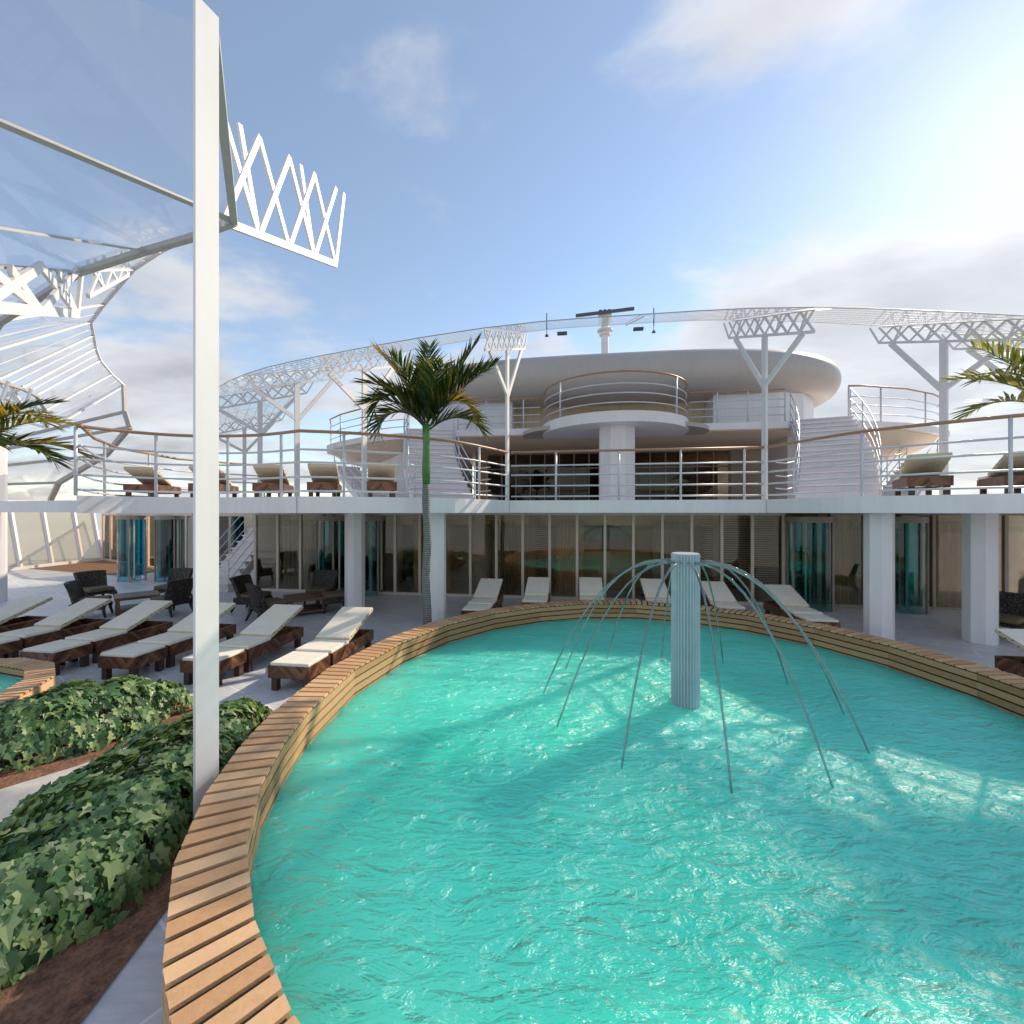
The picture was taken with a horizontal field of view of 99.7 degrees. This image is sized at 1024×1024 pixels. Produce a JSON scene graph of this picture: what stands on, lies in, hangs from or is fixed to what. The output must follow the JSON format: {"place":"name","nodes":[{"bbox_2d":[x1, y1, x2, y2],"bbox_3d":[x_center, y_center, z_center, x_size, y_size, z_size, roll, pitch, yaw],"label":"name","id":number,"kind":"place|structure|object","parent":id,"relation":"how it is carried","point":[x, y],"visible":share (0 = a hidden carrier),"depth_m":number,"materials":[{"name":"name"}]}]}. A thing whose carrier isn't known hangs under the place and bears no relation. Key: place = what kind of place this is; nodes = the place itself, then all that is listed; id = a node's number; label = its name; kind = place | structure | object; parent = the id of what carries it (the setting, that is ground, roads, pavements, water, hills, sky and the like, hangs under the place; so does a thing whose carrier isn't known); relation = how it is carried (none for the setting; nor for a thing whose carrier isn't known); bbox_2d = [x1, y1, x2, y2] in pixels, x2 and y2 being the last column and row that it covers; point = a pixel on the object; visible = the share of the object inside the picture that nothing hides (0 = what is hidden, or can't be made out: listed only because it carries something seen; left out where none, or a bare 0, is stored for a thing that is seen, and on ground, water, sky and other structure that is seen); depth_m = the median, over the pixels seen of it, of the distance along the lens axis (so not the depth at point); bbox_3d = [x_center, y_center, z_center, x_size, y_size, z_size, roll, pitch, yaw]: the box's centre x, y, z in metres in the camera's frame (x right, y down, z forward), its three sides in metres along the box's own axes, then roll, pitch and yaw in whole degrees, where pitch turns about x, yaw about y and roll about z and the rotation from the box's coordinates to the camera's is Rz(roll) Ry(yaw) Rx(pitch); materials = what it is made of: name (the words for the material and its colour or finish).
{"place":"outdoors","nodes":[
{"label":"outdoors","id":0,"kind":"place"},
{"bbox_2d":[0,530,1023,1023],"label":"deck","id":1,"kind":"structure","parent":0,"point":[132,994],"depth_m":9.35,"materials":[{"name":"tile"}]},
{"bbox_2d":[0,596,52,632],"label":"sun lounger","id":2,"kind":"object","parent":1,"relation":"on","point":[9,614],"visible":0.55,"depth_m":8.52,"materials":[{"name":"beige fabric"}]},
{"bbox_2d":[0,657,55,737],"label":"swimming pool","id":3,"kind":"structure","parent":1,"relation":"on","point":[21,678],"depth_m":5.49,"materials":[{"name":"brown wood"}]},
{"bbox_2d":[0,446,75,601],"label":"link beam","id":4,"kind":"structure","parent":1,"relation":"on","point":[6,506],"depth_m":11.99,"materials":[{"name":"metal"}]},
{"bbox_2d":[0,396,103,470],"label":"palm tree","id":5,"kind":"object","parent":1,"relation":"on","point":[13,409],"visible":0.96,"depth_m":8.08,"materials":[{"name":"green plant"}]},
{"bbox_2d":[8,500,101,570],"bbox_3d":[-21.760,0.997,18.250,0.680,3.034,8.900,0,0,0],"label":"side window wall","id":6,"kind":"structure","parent":1,"relation":"on","point":[39,539],"depth_m":20.36,"materials":[{"name":"metal"}]},
{"bbox_2d":[14,512,48,565],"bbox_3d":[-21.785,1.000,19.550,0.470,2.760,1.140,0,0,0],"label":"window","id":7,"kind":"structure","parent":6,"relation":"in","point":[29,525],"depth_m":19.56,"materials":[{"name":"beige glass"}]},
{"bbox_2d":[46,512,78,561],"bbox_3d":[-21.785,1.000,20.900,0.470,2.760,1.240,0,0,0],"label":"window","id":8,"kind":"structure","parent":6,"relation":"in","point":[60,524],"depth_m":20.91,"materials":[{"name":"beige glass"}]},
{"bbox_2d":[76,513,98,558],"bbox_3d":[-21.785,1.000,22.100,0.470,2.760,0.840,0,0,0],"label":"window","id":9,"kind":"structure","parent":6,"relation":"in","point":[88,541],"depth_m":22.13,"materials":[{"name":"clear glass"}]},
{"bbox_2d":[0,598,111,657],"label":"sun lounger","id":10,"kind":"object","parent":1,"relation":"on","point":[64,623],"visible":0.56,"depth_m":7.97,"materials":[{"name":"beige fabric"}]},
{"bbox_2d":[20,639,92,675],"bbox_3d":[-7.195,2.300,6.840,0.620,0.399,0.540,0,0,9],"label":"footstool","id":11,"kind":"object","parent":1,"relation":"on","point":[59,652],"visible":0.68,"depth_m":6.72,"materials":[{"name":"beige fabric"}]},
{"bbox_2d":[64,580,113,617],"bbox_3d":[-10.071,2.067,10.288,0.751,0.885,0.700,0,0,-30],"label":"wicker armchair","id":12,"kind":"object","parent":1,"relation":"on","point":[75,591],"visible":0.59,"depth_m":10.22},
{"bbox_2d":[30,560,158,575],"bbox_3d":[-17.800,2.496,19.550,7.000,0.001,5.500,0,0,0],"label":"brown mat","id":13,"kind":"object","parent":1,"relation":"on","point":[110,567],"visible":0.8,"depth_m":19.09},
{"bbox_2d":[73,570,116,596],"bbox_3d":[-11.372,2.067,11.810,0.752,0.885,0.700,0,0,25],"label":"wicker armchair","id":14,"kind":"object","parent":1,"relation":"on","point":[93,582],"visible":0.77,"depth_m":11.84,"materials":[{"name":"wicker"}]},
{"bbox_2d":[0,702,192,788],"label":"soil","id":15,"kind":"structure","parent":1,"relation":"on","point":[11,777],"depth_m":4.30,"materials":[{"name":"brown soil"}]},
{"bbox_2d":[0,674,192,774],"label":"ivy bed","id":16,"kind":"object","parent":15,"relation":"on","point":[79,726],"visible":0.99,"depth_m":4.62,"materials":[{"name":"green plant"}]},
{"bbox_2d":[0,730,192,835],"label":"path","id":17,"kind":"structure","parent":1,"relation":"on","point":[11,796],"depth_m":3.89,"materials":[{"name":"concrete"}]},
{"bbox_2d":[65,600,172,663],"bbox_3d":[-7.026,2.116,7.810,0.620,0.766,1.398,0,0,9],"label":"sun lounger","id":18,"kind":"object","parent":1,"relation":"on","point":[133,624],"visible":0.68,"depth_m":7.76,"materials":[{"name":"beige fabric"}]},
{"bbox_2d":[116,515,146,581],"bbox_3d":[-13.860,1.310,15.750,0.860,2.380,0.860,0,0,0],"label":"revolving door","id":19,"kind":"structure","parent":1,"relation":"on","point":[131,519],"depth_m":15.66,"materials":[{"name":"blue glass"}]},
{"bbox_2d":[98,643,167,679],"bbox_3d":[-5.816,2.300,6.643,0.620,0.399,0.540,0,0,8],"label":"footstool","id":20,"kind":"object","parent":1,"relation":"on","point":[133,658],"visible":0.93,"depth_m":6.46,"materials":[{"name":"wood"}]},
{"bbox_2d":[0,714,268,1023],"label":"planting soil","id":21,"kind":"structure","parent":1,"relation":"on","point":[70,983],"depth_m":2.35,"materials":[{"name":"brown soil"}]},
{"bbox_2d":[0,696,272,996],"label":"ivy bed","id":22,"kind":"object","parent":21,"relation":"on","point":[79,862],"visible":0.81,"depth_m":2.90,"materials":[{"name":"green plant"}]},
{"bbox_2d":[154,515,183,581],"bbox_3d":[-12.500,1.310,15.750,0.860,2.380,0.860,0,0,0],"label":"revolving door","id":23,"kind":"structure","parent":1,"relation":"on","point":[171,541],"depth_m":15.66,"materials":[{"name":"blue glass"}]},
{"bbox_2d":[150,578,192,617],"bbox_3d":[-8.326,2.067,10.594,0.752,0.885,0.700,0,0,15],"label":"wicker armchair","id":24,"kind":"object","parent":1,"relation":"on","point":[177,591],"visible":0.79,"depth_m":10.44,"materials":[{"name":"wicker"}]},
{"bbox_2d":[102,513,253,577],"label":"lobby wall","id":25,"kind":"structure","parent":1,"relation":"on","point":[109,534],"depth_m":19.00,"materials":[{"name":"metal"}]},
{"bbox_2d":[137,602,235,667],"bbox_3d":[-5.658,2.116,7.614,0.620,0.766,1.398,0,0,8],"label":"sun lounger","id":26,"kind":"object","parent":1,"relation":"on","point":[176,639],"visible":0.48,"depth_m":7.33,"materials":[{"name":"beige fabric"}]},
{"bbox_2d":[185,0,218,835],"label":"tall post","id":27,"kind":"object","parent":1,"relation":"on","point":[205,396],"visible":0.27,"depth_m":3.40,"materials":[{"name":"metal"}]},
{"bbox_2d":[0,34,345,500],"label":"glass canopy","id":28,"kind":"object","parent":27,"relation":"attached to","point":[47,297],"visible":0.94,"depth_m":6.51,"materials":[{"name":"white paint"}]},
{"bbox_2d":[180,647,246,685],"bbox_3d":[-4.440,2.300,6.446,0.620,0.399,0.540,0,0,8],"label":"footstool","id":29,"kind":"object","parent":1,"relation":"on","point":[234,658],"visible":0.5,"depth_m":6.32,"materials":[{"name":"wood"}]},
{"bbox_2d":[229,574,272,612],"bbox_3d":[-6.624,2.067,11.002,0.752,0.885,0.700,0,0,4],"label":"wicker armchair","id":30,"kind":"object","parent":1,"relation":"on","point":[240,589],"visible":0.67,"depth_m":10.84,"materials":[{"name":"wicker"}]},
{"bbox_2d":[219,493,284,592],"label":"staircase","id":31,"kind":"structure","parent":1,"relation":"on","point":[238,560],"depth_m":14.31,"materials":[{"name":"metal"}]},
{"bbox_2d":[219,413,285,513],"bbox_3d":[-12.868,-1.340,21.029,3.502,7.680,0.055,0,0,-35],"label":"canopy post","id":32,"kind":"object","parent":1,"relation":"on","point":[243,449],"visible":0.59,"depth_m":20.92,"materials":[{"name":"metal"}]},
{"bbox_2d":[219,604,303,671],"bbox_3d":[-4.280,2.116,7.417,0.620,0.766,1.398,0,0,8],"label":"sun lounger","id":33,"kind":"object","parent":1,"relation":"on","point":[268,630],"visible":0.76,"depth_m":7.39,"materials":[{"name":"beige fabric"}]},
{"bbox_2d":[245,583,287,620],"bbox_3d":[-5.665,2.067,9.981,0.700,0.885,0.752,0,0,39],"label":"wicker armchair","id":34,"kind":"object","parent":1,"relation":"on","point":[260,605],"visible":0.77,"depth_m":9.69,"materials":[{"name":"wicker"}]},
{"bbox_2d":[219,382,313,496],"bbox_3d":[-9.159,-1.340,15.960,3.502,7.680,0.055,0,0,-40],"label":"canopy post","id":35,"kind":"object","parent":1,"relation":"on","point":[260,429],"visible":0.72,"depth_m":15.84,"materials":[{"name":"metal"}]},
{"bbox_2d":[281,520,311,587],"bbox_3d":[-7.077,1.373,14.197,1.100,2.215,0.150,0,0,8],"label":"curtain","id":36,"kind":"object","parent":1,"relation":"on","point":[290,553],"visible":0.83,"depth_m":14.20,"materials":[{"name":"beige fabric"}]},
{"bbox_2d":[268,651,329,690],"bbox_3d":[-3.062,2.300,6.248,0.620,0.399,0.540,0,0,8],"label":"footstool","id":37,"kind":"object","parent":1,"relation":"on","point":[305,667],"visible":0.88,"depth_m":6.03,"materials":[{"name":"brown wood"}]},
{"bbox_2d":[283,591,326,613],"bbox_3d":[-5.150,2.290,10.750,0.860,0.420,0.860,0,0,-36],"label":"table","id":38,"kind":"object","parent":1,"relation":"on","point":[317,596],"visible":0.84,"depth_m":10.63,"materials":[{"name":"brown wood"}]},
{"bbox_2d":[303,570,338,606],"bbox_3d":[-5.200,2.067,11.774,0.700,0.885,0.752,0,0,0],"label":"wicker armchair","id":39,"kind":"object","parent":1,"relation":"on","point":[324,580],"visible":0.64,"depth_m":11.99,"materials":[{"name":"wicker"}]},
{"bbox_2d":[316,516,344,589],"bbox_3d":[-5.521,1.310,13.419,1.060,2.380,1.060,0,0,0],"label":"revolving door","id":40,"kind":"structure","parent":1,"relation":"on","point":[334,542],"depth_m":13.12,"materials":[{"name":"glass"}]},
{"bbox_2d":[296,606,373,667],"bbox_3d":[-2.910,2.116,7.220,0.620,0.766,1.398,0,0,8],"label":"sun lounger","id":41,"kind":"object","parent":1,"relation":"on","point":[341,635],"visible":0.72,"depth_m":7.21,"materials":[{"name":"fabric"}]},
{"bbox_2d":[365,516,386,595],"bbox_3d":[-4.383,1.310,13.256,1.060,2.380,1.060,0,0,0],"label":"revolving door","id":42,"kind":"structure","parent":1,"relation":"on","point":[379,551],"depth_m":13.23,"materials":[{"name":"teal glass"}]},
{"bbox_2d":[352,332,501,624],"bbox_3d":[-1.600,-0.511,8.175,2.871,6.031,2.023,0,0,-17],"label":"palm tree","id":43,"kind":"object","parent":1,"relation":"on","point":[427,397],"visible":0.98,"depth_m":8.12,"materials":[{"name":"green plant"}]},
{"bbox_2d":[412,520,450,591],"bbox_3d":[-2.523,1.373,13.544,1.300,2.215,0.150,0,0,8],"label":"curtain","id":44,"kind":"object","parent":1,"relation":"on","point":[415,555],"visible":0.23,"depth_m":13.57,"materials":[{"name":"beige fabric"}]},
{"bbox_2d":[468,578,502,607],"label":"sun lounger","id":45,"kind":"object","parent":1,"relation":"on","point":[487,591],"visible":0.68,"depth_m":10.61,"materials":[{"name":"beige fabric"}]},
{"bbox_2d":[489,521,514,593],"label":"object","id":46,"kind":"object","parent":1,"relation":"on","point":[506,551],"visible":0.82,"depth_m":13.21,"materials":[{"name":"beige fabric"}]},
{"bbox_2d":[254,513,784,604],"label":"glass wall","id":47,"kind":"structure","parent":1,"relation":"on","point":[371,591],"depth_m":12.60,"materials":[{"name":"glass"}]},
{"bbox_2d":[723,519,772,593],"bbox_3d":[6.548,1.227,11.992,1.300,2.074,0.035,0,0,8],"label":"slatted blind","id":48,"kind":"object","parent":47,"relation":"attached to","point":[747,555],"visible":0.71,"depth_m":11.98,"materials":[{"name":"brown wood"}]},
{"bbox_2d":[521,577,550,604],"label":"sun lounger","id":49,"kind":"object","parent":1,"relation":"on","point":[537,590],"visible":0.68,"depth_m":10.84,"materials":[{"name":"beige fabric"}]},
{"bbox_2d":[76,493,1023,645],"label":"deck","id":50,"kind":"structure","parent":1,"relation":"on","point":[980,568],"depth_m":8.22,"materials":[{"name":"white paint"}]},
{"bbox_2d":[123,466,180,496],"bbox_3d":[-8.868,-0.669,10.703,0.620,0.766,1.398,0,0,-16],"label":"sun lounger","id":51,"kind":"object","parent":50,"relation":"on","point":[163,485],"visible":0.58,"depth_m":10.22,"materials":[{"name":"beige fabric"}]},
{"bbox_2d":[78,424,264,496],"bbox_3d":[-8.463,-0.900,10.606,1.582,1.230,6.525,0,0,-5],"label":"railing","id":52,"kind":"object","parent":50,"relation":"on","point":[93,437],"visible":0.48,"depth_m":9.58,"materials":[{"name":"white metal"}]},
{"bbox_2d":[252,465,293,496],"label":"sun lounger","id":53,"kind":"object","parent":50,"relation":"on","point":[268,471],"visible":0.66,"depth_m":9.68,"materials":[{"name":"beige fabric"}]},
{"bbox_2d":[74,424,507,498],"bbox_3d":[-3.663,-0.900,8.652,8.123,1.230,1.482,0,0,-20],"label":"railing","id":54,"kind":"object","parent":50,"relation":"on","point":[227,464],"visible":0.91,"depth_m":8.22,"materials":[{"name":"white metal"}]},
{"bbox_2d":[242,365,348,495],"bbox_3d":[-6.725,-2.733,13.773,0.055,4.895,3.502,0,0,34],"label":"canopy post","id":55,"kind":"object","parent":50,"relation":"on","point":[297,417],"visible":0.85,"depth_m":13.62,"materials":[{"name":"metal"}]},
{"bbox_2d":[307,463,341,496],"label":"sun lounger","id":56,"kind":"object","parent":50,"relation":"on","point":[315,469],"visible":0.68,"depth_m":9.49,"materials":[{"name":"beige fabric"}]},
{"bbox_2d":[334,444,388,496],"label":"staircase","id":57,"kind":"structure","parent":50,"relation":"on","point":[354,484],"depth_m":17.27,"materials":[{"name":"metal"}]},
{"bbox_2d":[318,352,405,496],"bbox_3d":[-4.161,-2.733,12.444,0.055,4.895,3.502,0,0,23],"label":"canopy post","id":58,"kind":"object","parent":50,"relation":"on","point":[346,391],"visible":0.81,"depth_m":12.25,"materials":[{"name":"metal"}]},
{"bbox_2d":[219,307,1023,434],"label":"glass canopy","id":59,"kind":"object","parent":58,"relation":"on","point":[638,320],"visible":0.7,"depth_m":10.33,"materials":[{"name":"glass"}]},
{"bbox_2d":[367,462,396,496],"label":"sun lounger","id":60,"kind":"object","parent":50,"relation":"on","point":[378,471],"visible":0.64,"depth_m":9.30,"materials":[{"name":"beige fabric"}]},
{"bbox_2d":[403,407,490,498],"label":"staircase","id":61,"kind":"structure","parent":50,"relation":"on","point":[437,448],"depth_m":13.53,"materials":[{"name":"metal"}]},
{"bbox_2d":[484,330,526,499],"bbox_3d":[-0.078,-2.733,10.932,0.055,4.895,3.502,0,0,17],"label":"canopy post","id":62,"kind":"object","parent":50,"relation":"on","point":[507,387],"visible":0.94,"depth_m":10.73,"materials":[{"name":"metal"}]},
{"bbox_2d":[511,446,763,499],"bbox_3d":[2.878,-0.900,10.346,5.860,1.230,0.057,0,0,8],"label":"railing","id":63,"kind":"object","parent":50,"relation":"on","point":[744,472],"visible":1,"depth_m":10.30,"materials":[{"name":"white metal"}]},
{"bbox_2d":[327,348,949,499],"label":"deck house","id":64,"kind":"structure","parent":50,"relation":"on","point":[809,382],"depth_m":16.38,"materials":[{"name":"white paint"}]},
{"bbox_2d":[560,454,572,499],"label":"window","id":65,"kind":"structure","parent":64,"relation":"in","point":[564,458],"depth_m":20.34,"materials":[{"name":"brown glass"}]},
{"bbox_2d":[576,307,634,352],"bbox_3d":[4.314,-7.720,20.190,2.656,3.440,0.716,0,0,8],"label":"radar mast","id":66,"kind":"object","parent":64,"relation":"on","point":[604,332],"visible":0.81,"depth_m":20.00,"materials":[{"name":"metal"}]},
{"bbox_2d":[487,450,729,499],"bbox_3d":[4.276,-1.538,20.097,11.055,2.485,0.100,0,0,8],"label":"window frame","id":67,"kind":"structure","parent":64,"relation":"in","point":[696,451],"depth_m":20.14,"materials":[{"name":"brown metal"}]},
{"bbox_2d":[516,402,704,428],"bbox_3d":[3.978,-3.850,18.018,7.700,1.600,0.100,0,0,8],"label":"upper window","id":68,"kind":"structure","parent":64,"relation":"in","point":[700,405],"depth_m":18.03,"materials":[{"name":"glass"}]},
{"bbox_2d":[544,370,686,420],"bbox_3d":[3.429,-3.685,14.195,4.934,1.230,2.269,0,0,8],"label":"railing","id":69,"kind":"object","parent":64,"relation":"on","point":[560,392],"visible":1,"depth_m":13.43,"materials":[{"name":"white metal"}]},
{"bbox_2d":[635,453,648,499],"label":"window","id":70,"kind":"structure","parent":64,"relation":"in","point":[639,457],"depth_m":19.85,"materials":[{"name":"brown glass"}]},
{"bbox_2d":[651,452,664,499],"bbox_3d":[6.658,-1.530,19.755,0.627,2.400,0.012,0,0,8],"label":"window","id":71,"kind":"structure","parent":64,"relation":"in","point":[659,457],"depth_m":19.74,"materials":[{"name":"brown glass"}]},
{"bbox_2d":[666,452,679,499],"bbox_3d":[7.338,-1.530,19.657,0.627,2.400,0.012,0,0,8],"label":"window","id":72,"kind":"structure","parent":64,"relation":"in","point":[671,457],"depth_m":19.65,"materials":[{"name":"brown glass"}]},
{"bbox_2d":[682,452,695,499],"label":"window","id":73,"kind":"structure","parent":64,"relation":"in","point":[686,456],"depth_m":19.55,"materials":[{"name":"brown glass"}]},
{"bbox_2d":[698,451,711,499],"bbox_3d":[8.699,-1.530,19.462,0.627,2.400,0.012,0,0,8],"label":"window","id":74,"kind":"structure","parent":64,"relation":"in","point":[702,456],"depth_m":19.45,"materials":[{"name":"brown glass"}]},
{"bbox_2d":[714,451,728,499],"bbox_3d":[9.380,-1.530,19.365,0.627,2.400,0.012,0,0,8],"label":"window","id":75,"kind":"structure","parent":64,"relation":"in","point":[719,456],"depth_m":19.36,"materials":[{"name":"brown glass"}]},
{"bbox_2d":[689,388,785,422],"bbox_3d":[7.729,-3.625,14.853,3.126,1.130,0.057,0,0,8],"label":"railing","id":76,"kind":"object","parent":64,"relation":"on","point":[748,407],"visible":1,"depth_m":14.81,"materials":[{"name":"white metal"}]},
{"bbox_2d":[848,385,938,422],"bbox_3d":[14.438,-3.675,15.659,6.515,1.230,0.831,0,0,-26],"label":"railing","id":77,"kind":"object","parent":64,"relation":"on","point":[881,406],"visible":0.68,"depth_m":14.78,"materials":[{"name":"white metal"}]},
{"bbox_2d":[723,309,815,499],"bbox_3d":[5.820,-2.733,10.087,0.055,4.895,3.502,0,0,-1],"label":"canopy post","id":78,"kind":"object","parent":50,"relation":"on","point":[764,379],"visible":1,"depth_m":9.88,"materials":[{"name":"metal"}]},
{"bbox_2d":[775,388,901,498],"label":"staircase","id":79,"kind":"structure","parent":50,"relation":"on","point":[801,429],"depth_m":11.93,"materials":[{"name":"metal"}]},
{"bbox_2d":[768,413,1023,496],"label":"railing","id":80,"kind":"object","parent":50,"relation":"on","point":[1010,470],"visible":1,"depth_m":7.44,"materials":[{"name":"white metal"}]},
{"bbox_2d":[892,452,953,495],"bbox_3d":[7.876,-0.669,8.330,0.620,0.766,1.398,0,0,33],"label":"sun lounger","id":81,"kind":"object","parent":50,"relation":"on","point":[924,466],"visible":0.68,"depth_m":7.92,"materials":[{"name":"wood"}]},
{"bbox_2d":[869,319,1023,494],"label":"canopy post","id":82,"kind":"object","parent":50,"relation":"on","point":[942,387],"visible":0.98,"depth_m":10.28,"materials":[{"name":"metal"}]},
{"bbox_2d":[977,454,1023,493],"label":"sun lounger","id":83,"kind":"object","parent":50,"relation":"on","point":[996,479],"visible":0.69,"depth_m":7.96,"materials":[{"name":"wood"}]},
{"bbox_2d":[555,521,584,594],"bbox_3d":[1.733,1.373,12.934,0.900,2.215,0.150,0,0,8],"label":"curtain","id":84,"kind":"object","parent":1,"relation":"on","point":[566,558],"visible":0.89,"depth_m":12.94,"materials":[{"name":"beige fabric"}]},
{"bbox_2d":[578,577,604,600],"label":"sun lounger","id":85,"kind":"object","parent":1,"relation":"on","point":[590,588],"visible":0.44,"depth_m":10.93,"materials":[{"name":"beige fabric"}]},
{"bbox_2d":[162,600,1023,1023],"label":"swimming pool","id":86,"kind":"structure","parent":1,"relation":"on","point":[446,820],"depth_m":3.14,"materials":[{"name":"teal liquid"}]},
{"bbox_2d":[543,552,869,792],"bbox_3d":[2.175,1.558,5.420,3.582,2.085,3.582,0,0,0],"label":"fountain","id":87,"kind":"object","parent":86,"relation":"in","point":[685,580],"visible":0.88,"depth_m":5.28,"materials":[{"name":"paint"}]},
{"bbox_2d":[258,513,1018,591],"bbox_3d":[4.378,1.262,13.768,25.020,2.475,3.500,0,0,8],"label":"lounge interior","id":88,"kind":"object","parent":1,"relation":"on","point":[618,544],"visible":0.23,"depth_m":14.40,"materials":[{"name":"brown paint"}]},
{"bbox_2d":[639,578,670,603],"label":"sun lounger","id":89,"kind":"object","parent":1,"relation":"on","point":[650,587],"visible":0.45,"depth_m":10.71,"materials":[{"name":"beige fabric"}]},
{"bbox_2d":[651,521,689,596],"bbox_3d":[4.604,1.373,12.522,1.100,2.215,0.150,0,0,8],"label":"curtain","id":90,"kind":"object","parent":1,"relation":"on","point":[675,536],"visible":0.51,"depth_m":12.54,"materials":[{"name":"beige fabric"}]},
{"bbox_2d":[700,581,745,611],"bbox_3d":[4.899,2.116,10.141,0.620,0.766,1.398,0,0,8],"label":"sun lounger","id":91,"kind":"object","parent":1,"relation":"on","point":[723,596],"visible":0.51,"depth_m":10.19,"materials":[{"name":"beige fabric"}]},
{"bbox_2d":[763,584,822,617],"bbox_3d":[6.232,2.116,9.647,0.620,0.766,1.398,0,0,8],"label":"sun lounger","id":92,"kind":"object","parent":1,"relation":"on","point":[791,599],"visible":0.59,"depth_m":9.72,"materials":[{"name":"beige fabric"}]},
{"bbox_2d":[784,516,836,611],"bbox_3d":[7.794,1.310,11.308,1.160,2.380,1.160,0,0,0],"label":"revolving door","id":93,"kind":"structure","parent":1,"relation":"on","point":[808,521],"depth_m":11.26,"materials":[{"name":"teal glass"}]},
{"bbox_2d":[821,522,851,602],"bbox_3d":[8.910,1.373,11.905,0.800,2.215,0.150,0,0,8],"label":"curtain","id":94,"kind":"object","parent":1,"relation":"on","point":[841,562],"visible":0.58,"depth_m":11.89,"materials":[{"name":"beige fabric"}]},
{"bbox_2d":[895,517,928,613],"bbox_3d":[9.893,1.310,11.007,1.060,2.380,1.060,0,0,0],"label":"revolving door","id":95,"kind":"structure","parent":1,"relation":"on","point":[903,522],"depth_m":10.75,"materials":[{"name":"teal glass"}]},
{"bbox_2d":[828,513,1023,610],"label":"glass wall","id":96,"kind":"structure","parent":1,"relation":"on","point":[1018,583],"depth_m":10.99,"materials":[{"name":"brown metal"}]},
{"bbox_2d":[925,522,961,605],"bbox_3d":[11.781,1.373,11.493,1.600,2.215,0.150,0,0,8],"label":"curtain","id":97,"kind":"object","parent":1,"relation":"on","point":[948,563],"visible":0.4,"depth_m":11.51,"materials":[{"name":"beige fabric"}]},
{"bbox_2d":[936,330,1023,424],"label":"palm tree","id":98,"kind":"object","parent":1,"relation":"on","point":[1015,359],"visible":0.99,"depth_m":7.77,"materials":[{"name":"green plant"}]},
{"bbox_2d":[995,628,1023,676],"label":"sun lounger","id":99,"kind":"object","parent":1,"relation":"on","point":[1012,664],"visible":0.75,"depth_m":6.28,"materials":[{"name":"wood"}]},
{"bbox_2d":[999,591,1023,628],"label":"wicker armchair","id":100,"kind":"object","parent":1,"relation":"on","point":[1011,610],"visible":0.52,"depth_m":8.57,"materials":[{"name":"wicker"}]},
{"bbox_2d":[0,0,1023,500],"label":"sky","id":101,"kind":"structure","parent":0,"point":[494,162],"materials":[{"name":"blue"}]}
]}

